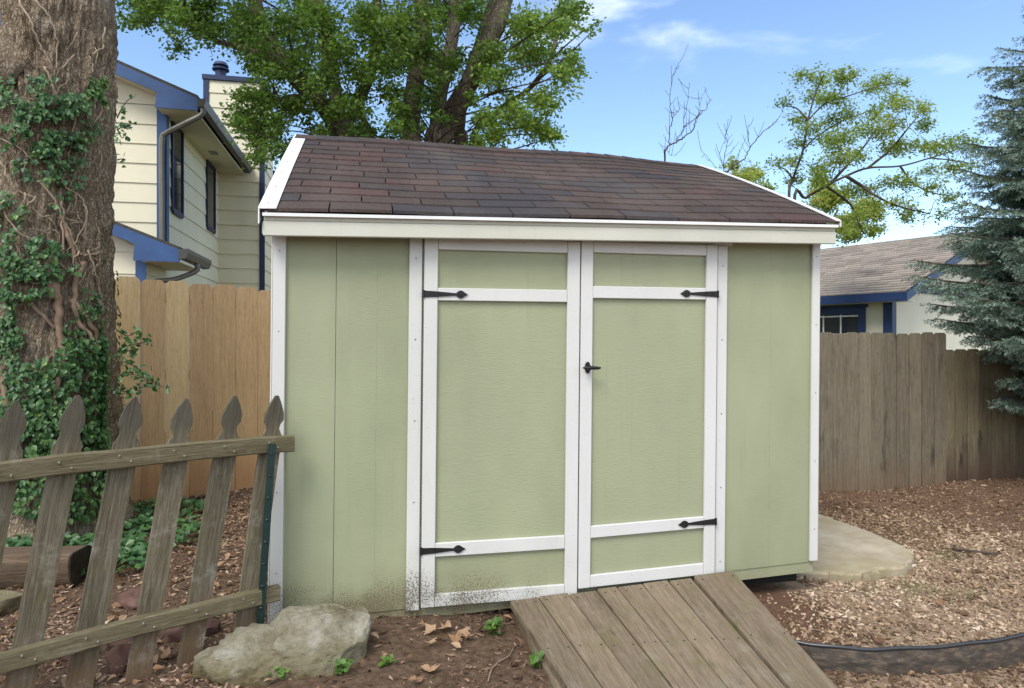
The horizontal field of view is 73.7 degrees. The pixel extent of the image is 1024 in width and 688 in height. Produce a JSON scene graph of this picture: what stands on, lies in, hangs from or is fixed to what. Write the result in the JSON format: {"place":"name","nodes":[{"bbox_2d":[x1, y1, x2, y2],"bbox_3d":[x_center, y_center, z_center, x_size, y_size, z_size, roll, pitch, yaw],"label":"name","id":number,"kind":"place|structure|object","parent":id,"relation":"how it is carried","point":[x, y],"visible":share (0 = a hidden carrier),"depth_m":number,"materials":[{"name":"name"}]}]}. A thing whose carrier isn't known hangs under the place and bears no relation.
{"place":"outdoors","nodes":[
{"label":"outdoors","id":0,"kind":"place"},
{"bbox_2d":[0,430,1023,687],"bbox_3d":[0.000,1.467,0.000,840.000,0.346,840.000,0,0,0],"label":"ground","id":1,"kind":"structure","parent":0,"point":[418,648],"depth_m":3.54,"materials":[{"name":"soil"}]},
{"bbox_2d":[0,590,21,615],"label":"stone","id":2,"kind":"object","parent":1,"relation":"on","point":[10,601],"visible":0.54,"depth_m":3.57,"materials":[{"name":"stone"}]},
{"bbox_2d":[0,545,91,588],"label":"log","id":3,"kind":"object","parent":1,"relation":"on","point":[73,561],"visible":0.55,"depth_m":3.89,"materials":[{"name":"brown wood"}]},
{"bbox_2d":[56,655,70,661],"bbox_3d":[-1.974,1.387,3.084,0.158,0.137,0.135,0,0,0],"label":"stone","id":4,"kind":"object","parent":1,"relation":"on","point":[65,659],"visible":0.07,"depth_m":3.02,"materials":[{"name":"brown stone"}]},
{"bbox_2d":[0,0,140,546],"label":"maple tree","id":5,"kind":"object","parent":1,"relation":"on","point":[22,53],"visible":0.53,"depth_m":4.75,"materials":[{"name":"brown plant"}]},
{"bbox_2d":[0,0,169,524],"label":"ivy","id":6,"kind":"object","parent":5,"relation":"attached to","point":[47,400],"visible":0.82,"depth_m":4.63,"materials":[{"name":"green plant"}]},
{"bbox_2d":[5,497,204,574],"bbox_3d":[-3.018,1.288,4.459,2.387,0.229,1.620,0,0,-45],"label":"ground ivy","id":7,"kind":"object","parent":1,"relation":"on","point":[137,546],"visible":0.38,"depth_m":4.60,"materials":[{"name":"green plant"}]},
{"bbox_2d":[105,643,130,673],"bbox_3d":[-1.698,1.403,2.994,0.140,0.186,0.117,0,0,0],"label":"stone","id":8,"kind":"object","parent":1,"relation":"on","point":[117,655],"visible":0.56,"depth_m":2.95,"materials":[{"name":"brown stone"}]},
{"bbox_2d":[106,637,131,649],"bbox_3d":[-1.821,1.400,3.233,0.140,0.147,0.210,0,0,0],"label":"stone","id":9,"kind":"object","parent":1,"relation":"on","point":[114,644],"visible":0.1,"depth_m":3.15,"materials":[{"name":"brown stone"}]},
{"bbox_2d":[116,588,140,609],"bbox_3d":[-2.029,1.388,3.667,0.156,0.132,0.175,0,0,-38],"label":"stone","id":10,"kind":"object","parent":1,"relation":"on","point":[128,599],"visible":0.56,"depth_m":3.63,"materials":[{"name":"stone"}]},
{"bbox_2d":[0,15,274,439],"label":"house","id":11,"kind":"structure","parent":1,"relation":"on","point":[189,192],"depth_m":11.01,"materials":[{"name":"beige paint"}]},
{"bbox_2d":[171,121,183,218],"bbox_3d":[-5.413,-2.810,11.066,0.029,1.480,0.640,0,0,-11],"label":"window","id":12,"kind":"structure","parent":11,"relation":"in","point":[177,137],"depth_m":11.06,"materials":[{"name":"glass"}]},
{"bbox_2d":[206,159,215,233],"bbox_3d":[-5.871,-2.855,13.349,0.029,1.330,0.700,0,0,-12],"label":"window","id":13,"kind":"structure","parent":11,"relation":"in","point":[210,169],"depth_m":13.31,"materials":[{"name":"glass"}]},
{"bbox_2d":[0,395,294,687],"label":"picket fence","id":14,"kind":"object","parent":1,"relation":"on","point":[63,464],"visible":0.98,"depth_m":2.86,"materials":[{"name":"brown wood"}]},
{"bbox_2d":[257,443,275,623],"bbox_3d":[-1.151,0.925,3.201,0.095,0.915,0.034,0,0,0],"label":"fence post","id":15,"kind":"object","parent":14,"relation":"attached to","point":[266,525],"visible":0.87,"depth_m":3.19,"materials":[{"name":"green metal"}]},
{"bbox_2d":[153,654,157,662],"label":"dry leaf","id":16,"kind":"object","parent":1,"relation":"on","point":[155,658],"visible":0.2,"depth_m":3.02,"materials":[{"name":"brown plant"}]},
{"bbox_2d":[165,626,182,642],"bbox_3d":[-1.605,1.397,3.316,0.119,0.167,0.145,0,0,0],"label":"stone","id":17,"kind":"object","parent":1,"relation":"on","point":[174,634],"visible":0.23,"depth_m":3.25,"materials":[{"name":"brown stone"}]},
{"bbox_2d":[115,276,270,502],"bbox_3d":[-2.412,0.419,6.440,4.992,2.242,0.161,0,0,-29],"label":"wood fence","id":18,"kind":"object","parent":1,"relation":"on","point":[212,375],"visible":0.17,"depth_m":6.12,"materials":[{"name":"brown wood"}]},
{"bbox_2d":[184,495,205,500],"bbox_3d":[-2.701,1.333,6.059,0.057,0.042,0.547,0,0,16],"label":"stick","id":19,"kind":"object","parent":1,"relation":"on","point":[199,497],"visible":0.26,"depth_m":5.93,"materials":[{"name":"brown wood"}]},
{"bbox_2d":[205,618,220,636],"bbox_3d":[-1.490,1.400,3.339,0.140,0.126,0.094,0,0,-41],"label":"stone","id":20,"kind":"object","parent":1,"relation":"on","point":[213,626],"visible":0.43,"depth_m":3.33,"materials":[{"name":"brown stone"}]},
{"bbox_2d":[266,667,288,678],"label":"weed","id":21,"kind":"object","parent":1,"relation":"on","point":[281,671],"visible":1,"depth_m":2.87,"materials":[{"name":"green plant"}]},
{"bbox_2d":[192,603,370,686],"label":"boulder","id":22,"kind":"object","parent":1,"relation":"on","point":[304,642],"visible":0.91,"depth_m":2.94,"materials":[{"name":"stone"}]},
{"bbox_2d":[327,657,353,674],"bbox_3d":[-0.731,1.376,2.928,0.104,0.081,0.100,0,0,0],"label":"weed","id":23,"kind":"object","parent":1,"relation":"on","point":[341,663],"visible":1,"depth_m":2.90,"materials":[{"name":"green plant"}]},
{"bbox_2d":[115,0,606,170],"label":"maple tree","id":24,"kind":"object","parent":1,"relation":"on","point":[254,40],"visible":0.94,"depth_m":8.71,"materials":[{"name":"green plant"}]},
{"bbox_2d":[378,654,397,666],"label":"weed","id":25,"kind":"object","parent":1,"relation":"on","point":[386,659],"visible":1,"depth_m":3.00,"materials":[{"name":"green plant"}]},
{"bbox_2d":[423,623,435,634],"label":"dry leaf","id":26,"kind":"object","parent":1,"relation":"on","point":[429,628],"visible":1,"depth_m":3.34,"materials":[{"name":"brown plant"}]},
{"bbox_2d":[421,664,439,671],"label":"dry leaf","id":27,"kind":"object","parent":1,"relation":"on","point":[428,667],"visible":1,"depth_m":2.96,"materials":[{"name":"beige plant"}]},
{"bbox_2d":[436,620,450,629],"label":"dry leaf","id":28,"kind":"object","parent":1,"relation":"on","point":[447,624],"visible":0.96,"depth_m":3.39,"materials":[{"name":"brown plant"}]},
{"bbox_2d":[448,630,461,642],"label":"dry leaf","id":29,"kind":"object","parent":1,"relation":"on","point":[455,638],"visible":1,"depth_m":3.25,"materials":[{"name":"brown plant"}]},
{"bbox_2d":[458,626,471,638],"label":"dry leaf","id":30,"kind":"object","parent":1,"relation":"on","point":[464,631],"visible":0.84,"depth_m":3.33,"materials":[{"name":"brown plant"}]},
{"bbox_2d":[483,617,502,635],"bbox_3d":[-0.096,1.407,3.394,0.110,0.090,0.103,0,0,-19],"label":"weed","id":31,"kind":"object","parent":1,"relation":"on","point":[491,625],"visible":1,"depth_m":3.38,"materials":[{"name":"green plant"}]},
{"bbox_2d":[487,646,514,681],"bbox_3d":[-0.051,1.436,3.083,0.033,0.019,0.382,0,0,19],"label":"stick","id":32,"kind":"object","parent":1,"relation":"on","point":[497,663],"visible":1,"depth_m":3.06,"materials":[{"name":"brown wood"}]},
{"bbox_2d":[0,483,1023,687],"bbox_3d":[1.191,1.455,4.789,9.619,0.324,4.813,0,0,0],"label":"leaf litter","id":33,"kind":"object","parent":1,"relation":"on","point":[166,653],"visible":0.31,"depth_m":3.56,"materials":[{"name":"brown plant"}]},
{"bbox_2d":[529,650,543,668],"bbox_3d":[0.111,1.411,3.050,0.074,0.079,0.088,0,0,0],"label":"weed","id":34,"kind":"object","parent":1,"relation":"on","point":[534,658],"visible":1,"depth_m":3.04,"materials":[{"name":"green plant"}]},
{"bbox_2d":[258,134,840,623],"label":"garden shed","id":35,"kind":"structure","parent":1,"relation":"on","point":[500,378],"depth_m":3.68,"materials":[{"name":"green paint"}]},
{"bbox_2d":[420,239,579,607],"bbox_3d":[-0.055,0.403,3.616,0.862,1.914,0.046,0,0,-12],"label":"door","id":36,"kind":"structure","parent":35,"relation":"in","point":[499,462],"depth_m":3.62,"materials":[{"name":"green paint"}]},
{"bbox_2d":[577,241,718,588],"bbox_3d":[0.766,0.382,3.763,0.829,1.883,0.098,0,0,-12],"label":"door","id":37,"kind":"structure","parent":35,"relation":"in","point":[647,378],"depth_m":3.79,"materials":[{"name":"green paint"}]},
{"bbox_2d":[510,571,836,687],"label":"wooden ramp","id":38,"kind":"structure","parent":1,"relation":"on","point":[726,629],"depth_m":3.25,"materials":[{"name":"brown wood"}]},
{"bbox_2d":[658,43,710,161],"bbox_3d":[2.143,-1.922,8.387,0.684,3.504,0.382,0,0,0],"label":"bare sapling","id":39,"kind":"object","parent":1,"relation":"on","point":[676,140],"visible":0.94,"depth_m":8.40,"materials":[{"name":"brown plant"}]},
{"bbox_2d":[697,112,781,174],"bbox_3d":[2.736,-1.480,8.185,0.998,2.618,0.364,0,0,0],"label":"bare sapling","id":40,"kind":"object","parent":1,"relation":"on","point":[723,164],"visible":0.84,"depth_m":8.17,"materials":[{"name":"brown plant"}]},
{"bbox_2d":[716,155,784,193],"bbox_3d":[3.686,-0.849,10.752,1.148,4.780,2.489,0,0,22],"label":"locust tree","id":41,"kind":"object","parent":1,"relation":"on","point":[752,175],"visible":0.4,"depth_m":10.21,"materials":[{"name":"green plant"}]},
{"bbox_2d":[798,176,894,249],"bbox_3d":[5.549,-0.779,11.398,1.487,4.639,3.311,0,0,25],"label":"locust tree","id":42,"kind":"object","parent":1,"relation":"on","point":[825,200],"visible":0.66,"depth_m":11.11,"materials":[{"name":"green plant"}]},
{"bbox_2d":[796,514,913,581],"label":"concrete slab","id":43,"kind":"structure","parent":1,"relation":"on","point":[847,552],"depth_m":4.67,"materials":[{"name":"beige concrete"}]},
{"bbox_2d":[849,578,882,596],"bbox_3d":[2.107,1.457,4.081,0.219,0.064,0.241,0,0,34],"label":"weed","id":44,"kind":"object","parent":1,"relation":"on","point":[867,588],"visible":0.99,"depth_m":4.09,"materials":[{"name":"green plant"}]},
{"bbox_2d":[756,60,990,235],"bbox_3d":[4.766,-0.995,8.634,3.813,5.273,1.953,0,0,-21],"label":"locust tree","id":45,"kind":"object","parent":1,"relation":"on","point":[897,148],"visible":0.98,"depth_m":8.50,"materials":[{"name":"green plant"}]},
{"bbox_2d":[873,635,885,641],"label":"dry leaf","id":46,"kind":"object","parent":1,"relation":"on","point":[878,639],"visible":1,"depth_m":3.37,"materials":[{"name":"brown plant"}]},
{"bbox_2d":[818,332,945,490],"bbox_3d":[3.126,0.741,7.310,3.065,1.735,0.160,0,0,-3],"label":"wood fence","id":47,"kind":"object","parent":1,"relation":"on","point":[882,411],"visible":0.31,"depth_m":7.28,"materials":[{"name":"brown wood"}]},
{"bbox_2d":[794,632,1023,675],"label":"garden edging","id":48,"kind":"object","parent":1,"relation":"on","point":[984,655],"visible":0.78,"depth_m":3.31,"materials":[{"name":"black plastic"}]},
{"bbox_2d":[820,231,1002,350],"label":"neighbour garage","id":49,"kind":"structure","parent":1,"relation":"on","point":[863,288],"depth_m":12.72,"materials":[{"name":"beige paint"}]},
{"bbox_2d":[820,304,867,333],"bbox_3d":[5.953,-0.210,12.724,0.048,1.000,1.320,0,0,-37],"label":"window","id":50,"kind":"structure","parent":49,"relation":"in","point":[844,319],"depth_m":12.54,"materials":[{"name":"black glass"}]},
{"bbox_2d":[893,573,960,602],"bbox_3d":[2.479,1.459,4.120,0.362,0.079,0.386,0,0,0],"label":"weed","id":51,"kind":"object","parent":1,"relation":"on","point":[922,588],"visible":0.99,"depth_m":4.10,"materials":[{"name":"green plant"}]},
{"bbox_2d":[936,548,960,563],"bbox_3d":[3.120,1.488,4.864,0.371,0.074,0.211,0,0,-37],"label":"weed","id":52,"kind":"object","parent":1,"relation":"on","point":[944,553],"visible":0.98,"depth_m":4.84,"materials":[{"name":"green plant"}]},
{"bbox_2d":[901,5,1023,418],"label":"spruce tree","id":53,"kind":"object","parent":1,"relation":"on","point":[997,301],"visible":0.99,"depth_m":7.07,"materials":[{"name":"green plant"}]},
{"bbox_2d":[955,588,985,596],"bbox_3d":[2.706,1.475,4.072,0.201,0.054,0.212,0,0,0],"label":"weed","id":54,"kind":"object","parent":1,"relation":"on","point":[970,592],"visible":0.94,"depth_m":4.04,"materials":[{"name":"green plant"}]},
{"bbox_2d":[952,546,1001,554],"bbox_3d":[3.366,1.497,4.946,0.302,0.038,0.030,0,0,21],"label":"stick","id":55,"kind":"object","parent":1,"relation":"on","point":[972,550],"visible":0.98,"depth_m":4.94,"materials":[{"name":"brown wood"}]},
{"bbox_2d":[946,349,1023,481],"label":"wood fence","id":56,"kind":"object","parent":1,"relation":"on","point":[983,441],"visible":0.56,"depth_m":7.37,"materials":[{"name":"brown wood"}]},
{"bbox_2d":[115,0,1023,261],"label":"sky","id":57,"kind":"structure","parent":0,"point":[736,50],"materials":[{"name":"blue"}]},
{"bbox_2d":[759,476,1023,687],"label":"bark gravel","id":58,"kind":"structure","parent":0,"point":[883,527],"depth_m":4.17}
]}

